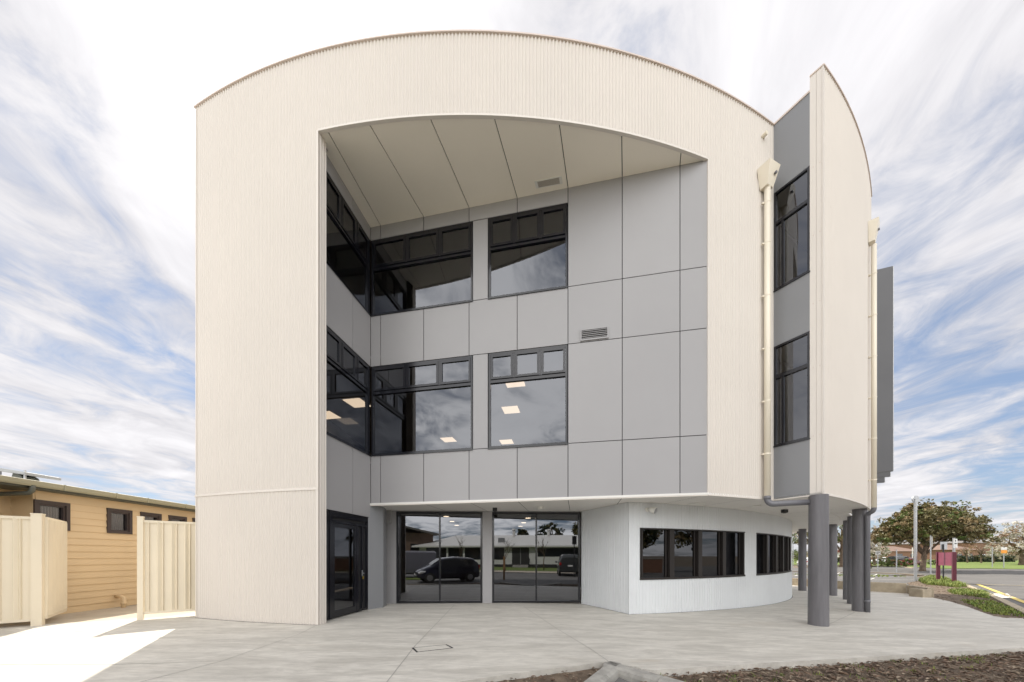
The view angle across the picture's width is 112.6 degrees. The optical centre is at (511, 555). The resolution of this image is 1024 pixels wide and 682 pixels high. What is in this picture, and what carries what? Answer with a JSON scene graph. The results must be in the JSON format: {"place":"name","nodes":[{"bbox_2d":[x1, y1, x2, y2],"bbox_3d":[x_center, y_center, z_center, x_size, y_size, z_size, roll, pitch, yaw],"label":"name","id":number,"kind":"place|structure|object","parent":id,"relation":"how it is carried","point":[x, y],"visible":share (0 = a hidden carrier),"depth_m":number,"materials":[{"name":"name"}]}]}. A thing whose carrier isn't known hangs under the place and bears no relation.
{"place":"outdoors","nodes":[
{"label":"outdoors","id":0,"kind":"place"},
{"bbox_2d":[0,604,194,624],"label":"side path","id":1,"kind":"structure","parent":0,"point":[120,613],"depth_m":8.76,"materials":[{"name":"concrete"}]},
{"bbox_2d":[0,475,194,614],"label":"weatherboard building","id":2,"kind":"structure","parent":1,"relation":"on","point":[101,549],"depth_m":9.69,"materials":[{"name":"beige wood"}]},
{"bbox_2d":[0,468,60,480],"bbox_3d":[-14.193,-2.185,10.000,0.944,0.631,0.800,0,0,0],"label":"rooftop solar panels","id":3,"kind":"object","parent":2,"relation":"on","point":[23,474],"visible":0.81,"depth_m":9.79,"materials":[{"name":"grey"}]},
{"bbox_2d":[33,499,69,530],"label":"window","id":4,"kind":"structure","parent":2,"relation":"in","point":[56,510],"depth_m":8.88,"materials":[{"name":"brown"}]},
{"bbox_2d":[106,508,132,533],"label":"window","id":5,"kind":"structure","parent":2,"relation":"in","point":[119,521],"depth_m":10.35,"materials":[{"name":"brown"}]},
{"bbox_2d":[114,594,126,607],"bbox_3d":[-11.705,1.379,10.207,0.431,0.427,0.147,0,0,14],"label":"drain pipe","id":6,"kind":"object","parent":2,"relation":"attached to","point":[123,598],"visible":0.9,"depth_m":10.16,"materials":[{"name":"beige plastic"}]},
{"bbox_2d":[140,512,161,520],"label":"window","id":7,"kind":"structure","parent":2,"relation":"in","point":[148,516],"depth_m":11.26,"materials":[{"name":"brown"}]},
{"bbox_2d":[168,515,186,521],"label":"window","id":8,"kind":"structure","parent":2,"relation":"in","point":[171,518],"depth_m":12.11,"materials":[{"name":"brown"}]},
{"bbox_2d":[0,585,1023,681],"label":"concrete slab","id":9,"kind":"structure","parent":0,"point":[494,642],"depth_m":6.08,"materials":[{"name":"grey concrete"}]},
{"bbox_2d":[0,513,45,625],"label":"fence panel","id":10,"kind":"object","parent":9,"relation":"on","point":[21,568],"visible":0.93,"depth_m":7.34,"materials":[{"name":"beige metal"}]},
{"bbox_2d":[44,517,66,618],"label":"gate","id":11,"kind":"structure","parent":10,"relation":"attached to","point":[55,566],"depth_m":7.92,"materials":[{"name":"beige metal"}]},
{"bbox_2d":[0,664,108,664],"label":"slab joint","id":12,"kind":"object","parent":9,"relation":"on","point":[54,664],"visible":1,"depth_m":4.74,"materials":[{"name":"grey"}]},
{"bbox_2d":[136,516,194,619],"bbox_3d":[-8.274,0.311,8.472,1.414,2.470,0.114,0,0,-36],"label":"fence panel","id":13,"kind":"object","parent":9,"relation":"on","point":[165,566],"visible":0.62,"depth_m":8.33,"materials":[{"name":"beige metal"}]},
{"bbox_2d":[109,634,297,664],"bbox_3d":[-4.361,1.512,5.886,1.244,0.004,3.133,0,0,25],"label":"slab joint","id":14,"kind":"object","parent":9,"relation":"on","point":[199,661],"visible":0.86,"depth_m":4.86,"materials":[{"name":"grey concrete"}]},
{"bbox_2d":[387,620,439,681],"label":"slab joint","id":15,"kind":"object","parent":9,"relation":"on","point":[410,651],"visible":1,"depth_m":5.15,"materials":[{"name":"grey concrete"}]},
{"bbox_2d":[412,644,452,651],"bbox_3d":[-1.290,1.511,5.540,0.616,0.027,0.289,0,0,-24],"label":"drain cover","id":16,"kind":"object","parent":9,"relation":"on","point":[428,648],"visible":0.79,"depth_m":5.51,"materials":[{"name":"grey metal"}]},
{"bbox_2d":[652,595,792,613],"bbox_3d":[9.926,1.724,13.980,16.796,0.346,2.191,0,0,-44],"label":"wall base joint","id":17,"kind":"object","parent":9,"relation":"on","point":[724,609],"depth_m":10.44,"materials":[{"name":"grey"}]},
{"bbox_2d":[0,0,1023,555],"label":"sky","id":18,"kind":"structure","parent":0,"point":[98,98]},
{"bbox_2d":[615,677,628,681],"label":"car park","id":19,"kind":"structure","parent":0,"point":[619,679],"depth_m":4.43,"materials":[{"name":"concrete"}]},
{"bbox_2d":[498,668,600,681],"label":"soil bed","id":20,"kind":"object","parent":19,"relation":"on","point":[583,676],"visible":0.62,"depth_m":4.44,"materials":[{"name":"brown soil"}]},
{"bbox_2d":[486,667,596,681],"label":"fallen leaves","id":21,"kind":"object","parent":20,"relation":"on","point":[551,679],"visible":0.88,"depth_m":4.35,"materials":[{"name":"brown plant"}]},
{"bbox_2d":[584,661,683,681],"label":"kerb","id":22,"kind":"structure","parent":19,"relation":"on","point":[610,671],"depth_m":4.40,"materials":[{"name":"concrete"}]},
{"bbox_2d":[792,574,918,584],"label":"car park","id":23,"kind":"structure","parent":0,"point":[898,579],"depth_m":32.34,"materials":[{"name":"grey asphalt"}]},
{"bbox_2d":[911,496,919,581],"bbox_3d":[34.462,-1.409,29.112,0.600,7.385,0.200,0,0,0],"label":"street pole","id":24,"kind":"object","parent":23,"relation":"on","point":[915,499],"visible":0.87,"depth_m":29.05,"materials":[{"name":"grey metal"}]},
{"bbox_2d":[792,567,1023,574],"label":"road","id":25,"kind":"structure","parent":0,"point":[881,570],"depth_m":46.99,"materials":[{"name":"grey asphalt"}]},
{"bbox_2d":[899,558,912,566],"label":"garden shrub","id":26,"kind":"object","parent":25,"relation":"on","point":[904,561],"visible":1,"depth_m":58.27,"materials":[{"name":"green plant"}]},
{"bbox_2d":[792,558,1023,568],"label":"park lawn","id":27,"kind":"structure","parent":0,"point":[1007,565],"depth_m":60.92,"materials":[{"name":"green plant"}]},
{"bbox_2d":[792,549,797,562],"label":"garden shrub","id":28,"kind":"object","parent":27,"relation":"on","point":[796,553],"visible":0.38,"depth_m":88.23,"materials":[{"name":"green plant"}]},
{"bbox_2d":[873,521,881,559],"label":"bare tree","id":29,"kind":"object","parent":27,"relation":"on","point":[876,535],"visible":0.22,"depth_m":71.20,"materials":[{"name":"grey plant"}]},
{"bbox_2d":[871,542,891,564],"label":"blossom tree","id":30,"kind":"object","parent":27,"relation":"on","point":[876,548],"visible":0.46,"depth_m":66.78,"materials":[{"name":"beige plant"}]},
{"bbox_2d":[871,546,920,559],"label":"brick house","id":31,"kind":"structure","parent":27,"relation":"on","point":[903,551],"depth_m":116.36,"materials":[{"name":"brick"}]},
{"bbox_2d":[886,556,913,564],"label":"parked car","id":32,"kind":"object","parent":27,"relation":"on","point":[894,557],"visible":0.18,"depth_m":65.43,"materials":[{"name":"grey metal"}]},
{"bbox_2d":[894,558,919,565],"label":"shrub","id":33,"kind":"object","parent":27,"relation":"on","point":[918,562],"visible":0.31,"depth_m":63.85,"materials":[{"name":"green plant"}]},
{"bbox_2d":[927,559,935,564],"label":"garden shrub","id":34,"kind":"object","parent":27,"relation":"on","point":[933,561],"visible":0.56,"depth_m":65.41,"materials":[{"name":"green plant"}]},
{"bbox_2d":[881,540,1015,558],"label":"building","id":35,"kind":"structure","parent":27,"relation":"on","point":[907,546],"depth_m":156.27,"materials":[{"name":"orange brick"}]},
{"bbox_2d":[922,545,977,559],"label":"brick house","id":36,"kind":"structure","parent":27,"relation":"on","point":[937,549],"depth_m":121.17,"materials":[{"name":"brick"}]},
{"bbox_2d":[955,544,977,562],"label":"bare tree","id":37,"kind":"object","parent":27,"relation":"on","point":[964,552],"visible":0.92,"depth_m":73.74,"materials":[{"name":"grey plant"}]},
{"bbox_2d":[957,555,978,561],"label":"hedge","id":38,"kind":"object","parent":27,"relation":"on","point":[961,558],"visible":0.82,"depth_m":78.13,"materials":[{"name":"green plant"}]},
{"bbox_2d":[964,543,991,562],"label":"bare tree","id":39,"kind":"object","parent":27,"relation":"on","point":[982,551],"visible":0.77,"depth_m":71.38,"materials":[{"name":"grey plant"}]},
{"bbox_2d":[969,555,994,561],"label":"hedge","id":40,"kind":"object","parent":27,"relation":"on","point":[984,558],"visible":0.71,"depth_m":77.76,"materials":[{"name":"green plant"}]},
{"bbox_2d":[984,542,1007,562],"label":"blossom tree","id":41,"kind":"object","parent":27,"relation":"on","point":[988,552],"visible":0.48,"depth_m":69.38,"materials":[{"name":"beige plant"}]},
{"bbox_2d":[989,555,1005,561],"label":"hedge","id":42,"kind":"object","parent":27,"relation":"on","point":[996,559],"visible":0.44,"depth_m":77.51,"materials":[{"name":"green plant"}]},
{"bbox_2d":[1001,547,1006,567],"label":"sign post","id":43,"kind":"object","parent":27,"relation":"on","point":[1003,550],"visible":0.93,"depth_m":51.36,"materials":[{"name":"orange metal"}]},
{"bbox_2d":[987,520,1023,564],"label":"blossom tree","id":44,"kind":"object","parent":27,"relation":"on","point":[1014,535],"visible":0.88,"depth_m":60.83,"materials":[{"name":"white plant"}]},
{"bbox_2d":[1001,555,1016,561],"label":"hedge","id":45,"kind":"object","parent":27,"relation":"on","point":[1009,558],"visible":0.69,"depth_m":77.47,"materials":[{"name":"green plant"}]},
{"bbox_2d":[907,581,1023,617],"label":"garden bed","id":46,"kind":"object","parent":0,"point":[955,597],"visible":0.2,"depth_m":15.72,"materials":[{"name":"soil"}]},
{"bbox_2d":[794,573,899,576],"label":"wall grass","id":47,"kind":"structure","parent":46,"relation":"on","point":[841,574],"depth_m":27.94,"materials":[{"name":"green plant"}]},
{"bbox_2d":[918,574,968,587],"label":"verge grass","id":48,"kind":"structure","parent":46,"relation":"on","point":[927,579],"depth_m":25.57,"materials":[{"name":"green plant"}]},
{"bbox_2d":[940,542,946,577],"bbox_3d":[38.998,0.554,30.782,0.625,3.564,0.120,0,0,0],"label":"sign post","id":49,"kind":"object","parent":46,"relation":"on","point":[943,546],"visible":0.8,"depth_m":30.82,"materials":[{"name":"grey metal"}]},
{"bbox_2d":[936,552,956,581],"bbox_3d":[35.188,1.004,27.686,0.200,2.593,2.732,0,0,33],"label":"notice sign","id":50,"kind":"object","parent":46,"relation":"on","point":[947,558],"visible":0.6,"depth_m":27.41,"materials":[{"name":"red metal"}]},
{"bbox_2d":[952,538,956,551],"bbox_3d":[34.758,0.452,26.813,0.293,3.670,0.150,0,0,0],"label":"sign post","id":51,"kind":"object","parent":46,"relation":"on","point":[954,543],"visible":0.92,"depth_m":26.75,"materials":[{"name":"white metal"}]},
{"bbox_2d":[909,582,1023,618],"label":"fallen leaves","id":52,"kind":"object","parent":46,"relation":"on","point":[963,600],"visible":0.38,"depth_m":15.29,"materials":[{"name":"green plant"}]},
{"bbox_2d":[947,587,991,598],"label":"sparse grass","id":53,"kind":"structure","parent":46,"relation":"on","point":[982,593],"depth_m":17.58,"materials":[{"name":"green plant"}]},
{"bbox_2d":[960,598,1023,616],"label":"shaded weeds","id":54,"kind":"object","parent":46,"relation":"on","point":[1002,608],"visible":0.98,"depth_m":11.87,"materials":[{"name":"green plant"}]},
{"bbox_2d":[924,573,1023,607],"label":"road","id":55,"kind":"structure","parent":0,"point":[1011,585],"depth_m":29.14,"materials":[{"name":"grey asphalt"}]},
{"bbox_2d":[930,536,932,573],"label":"sign post","id":56,"kind":"object","parent":55,"relation":"on","point":[930,552],"visible":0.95,"depth_m":40.92,"materials":[{"name":"white metal"}]},
{"bbox_2d":[917,576,1023,613],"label":"road kerb","id":57,"kind":"structure","parent":55,"relation":"on","point":[1002,600],"depth_m":13.67,"materials":[{"name":"grey concrete"}]},
{"bbox_2d":[977,584,1023,602],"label":"road marking","id":58,"kind":"object","parent":55,"relation":"on","point":[1014,598],"visible":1,"depth_m":18.26,"materials":[{"name":"yellow paint"}]},
{"bbox_2d":[994,594,1012,597],"bbox_3d":[24.456,2.001,17.013,4.714,0.077,0.468,0,0,-37],"label":"road marking","id":59,"kind":"object","parent":55,"relation":"on","point":[1002,596],"visible":0.8,"depth_m":16.54,"materials":[{"name":"white paint"}]},
{"bbox_3d":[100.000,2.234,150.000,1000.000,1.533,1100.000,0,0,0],"label":"ground","id":60,"kind":"structure","parent":0,"visible":0},
{"bbox_2d":[193,29,893,626],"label":"school building","id":61,"kind":"structure","parent":60,"relation":"on","point":[481,315],"depth_m":8.28,"materials":[{"name":"beige paint"}]},
{"bbox_2d":[326,509,367,619],"bbox_3d":[-4.172,0.214,8.661,0.215,2.548,1.742,0,0,7],"label":"entrance door","id":62,"kind":"structure","parent":61,"relation":"in","point":[346,534],"depth_m":8.58,"materials":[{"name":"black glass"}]},
{"bbox_2d":[326,325,370,456],"bbox_3d":[-4.158,-4.040,8.683,0.115,2.520,1.860,0,0,9],"label":"window","id":63,"kind":"structure","parent":61,"relation":"in","point":[347,375],"depth_m":8.64,"materials":[{"name":"black glass"}]},
{"bbox_2d":[326,171,370,316],"bbox_3d":[-4.158,-7.780,8.683,0.115,2.140,1.860,0,0,9],"label":"window","id":64,"kind":"structure","parent":61,"relation":"in","point":[347,244],"depth_m":8.64,"materials":[{"name":"black glass"}]},
{"bbox_2d":[371,356,472,456],"bbox_3d":[-2.496,-4.040,9.348,2.990,2.520,0.115,0,0,11],"label":"window","id":65,"kind":"structure","parent":61,"relation":"in","point":[423,406],"depth_m":9.35,"materials":[{"name":"black glass"}]},
{"bbox_2d":[371,222,472,316],"bbox_3d":[-2.496,-7.780,9.348,2.990,2.140,0.115,0,0,11],"label":"window","id":66,"kind":"structure","parent":61,"relation":"in","point":[432,268],"depth_m":9.34,"materials":[{"name":"black glass"}]},
{"bbox_2d":[396,512,482,602],"bbox_3d":[-2.291,0.062,10.828,2.701,2.885,0.075,0,0,-2],"label":"shopfront window","id":67,"kind":"structure","parent":61,"relation":"in","point":[439,555],"depth_m":10.83,"materials":[{"name":"black glass"}]},
{"bbox_2d":[488,345,567,448],"bbox_3d":[0.393,-4.040,8.790,2.076,2.520,0.115,0,0,11],"label":"window","id":68,"kind":"structure","parent":61,"relation":"in","point":[528,388],"depth_m":8.80,"materials":[{"name":"grey glass"}]},
{"bbox_2d":[488,203,567,299],"bbox_3d":[0.393,-7.780,8.790,2.076,2.140,0.115,0,0,11],"label":"window","id":69,"kind":"structure","parent":61,"relation":"in","point":[528,250],"depth_m":8.79,"materials":[{"name":"grey glass"}]},
{"bbox_2d":[492,512,579,602],"bbox_3d":[0.780,0.062,10.927,2.819,2.885,0.075,0,0,-2],"label":"shopfront window","id":70,"kind":"structure","parent":61,"relation":"in","point":[536,555],"depth_m":10.93,"materials":[{"name":"black glass"}]},
{"bbox_2d":[640,528,744,579],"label":"ribbon window","id":71,"kind":"structure","parent":61,"relation":"in","point":[665,553],"depth_m":9.75,"materials":[{"name":"black glass"}]},
{"bbox_2d":[756,533,791,575],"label":"ribbon window","id":72,"kind":"structure","parent":61,"relation":"in","point":[773,551],"depth_m":12.10,"materials":[{"name":"black glass"}]},
{"bbox_2d":[773,331,809,447],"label":"window","id":73,"kind":"structure","parent":61,"relation":"in","point":[791,357],"depth_m":8.37,"materials":[{"name":"black glass"}]},
{"bbox_2d":[773,166,809,292],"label":"window","id":74,"kind":"structure","parent":61,"relation":"in","point":[791,201],"depth_m":8.37,"materials":[{"name":"black glass"}]},
{"bbox_2d":[792,532,807,544],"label":"street tree","id":75,"kind":"object","parent":60,"relation":"on","point":[794,538],"visible":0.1,"depth_m":67.69,"materials":[{"name":"green plant"}]},
{"bbox_2d":[837,513,851,566],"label":"street tree","id":76,"kind":"object","parent":60,"relation":"on","point":[840,540],"visible":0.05,"depth_m":65.84,"materials":[{"name":"green plant"}]},
{"bbox_2d":[668,653,1023,681],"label":"soil bed","id":77,"kind":"object","parent":60,"relation":"on","point":[808,676],"visible":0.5,"depth_m":4.87,"materials":[{"name":"brown soil"}]},
{"bbox_2d":[640,651,1023,681],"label":"fallen leaves","id":78,"kind":"object","parent":77,"relation":"on","point":[916,667],"visible":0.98,"depth_m":4.87,"materials":[{"name":"brown plant"}]},
{"bbox_2d":[660,651,1005,681],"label":"weeds","id":79,"kind":"object","parent":77,"relation":"on","point":[967,658],"visible":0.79,"depth_m":4.99,"materials":[{"name":"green plant"}]},
{"bbox_2d":[792,565,913,567],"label":"kerb","id":80,"kind":"structure","parent":60,"relation":"on","point":[874,566],"depth_m":62.78,"materials":[{"name":"grey concrete"}]},
{"bbox_2d":[792,571,923,575],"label":"median kerb","id":81,"kind":"structure","parent":60,"relation":"on","point":[884,573],"depth_m":42.23,"materials":[{"name":"grey concrete"}]},
{"bbox_2d":[792,578,933,597],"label":"retaining wall","id":82,"kind":"structure","parent":60,"relation":"on","point":[915,591],"depth_m":17.54,"materials":[{"name":"beige concrete"}]},
{"bbox_2d":[875,551,880,570],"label":"sign post","id":83,"kind":"object","parent":60,"relation":"on","point":[877,553],"visible":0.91,"depth_m":48.75,"materials":[{"name":"white metal"}]},
{"bbox_2d":[792,550,1019,558],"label":"trees","id":84,"kind":"object","parent":60,"relation":"on","point":[1018,553],"visible":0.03,"depth_m":164.34,"materials":[{"name":"green plant"}]},
{"bbox_2d":[871,498,1001,570],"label":"spreading tree","id":85,"kind":"object","parent":60,"relation":"on","point":[943,523],"visible":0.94,"depth_m":45.15,"materials":[{"name":"green plant"}]},
{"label":"bank grass","id":86,"kind":"structure","parent":0,"visible":0},
{"bbox_2d":[876,556,889,565],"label":"garden shrub","id":87,"kind":"object","parent":86,"relation":"on","point":[880,561],"visible":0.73,"depth_m":63.69,"materials":[{"name":"green plant"}]},
{"bbox_2d":[882,558,901,565],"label":"garden shrub","id":88,"kind":"object","parent":86,"relation":"on","point":[890,561],"visible":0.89,"depth_m":60.86,"materials":[{"name":"green plant"}]}
]}

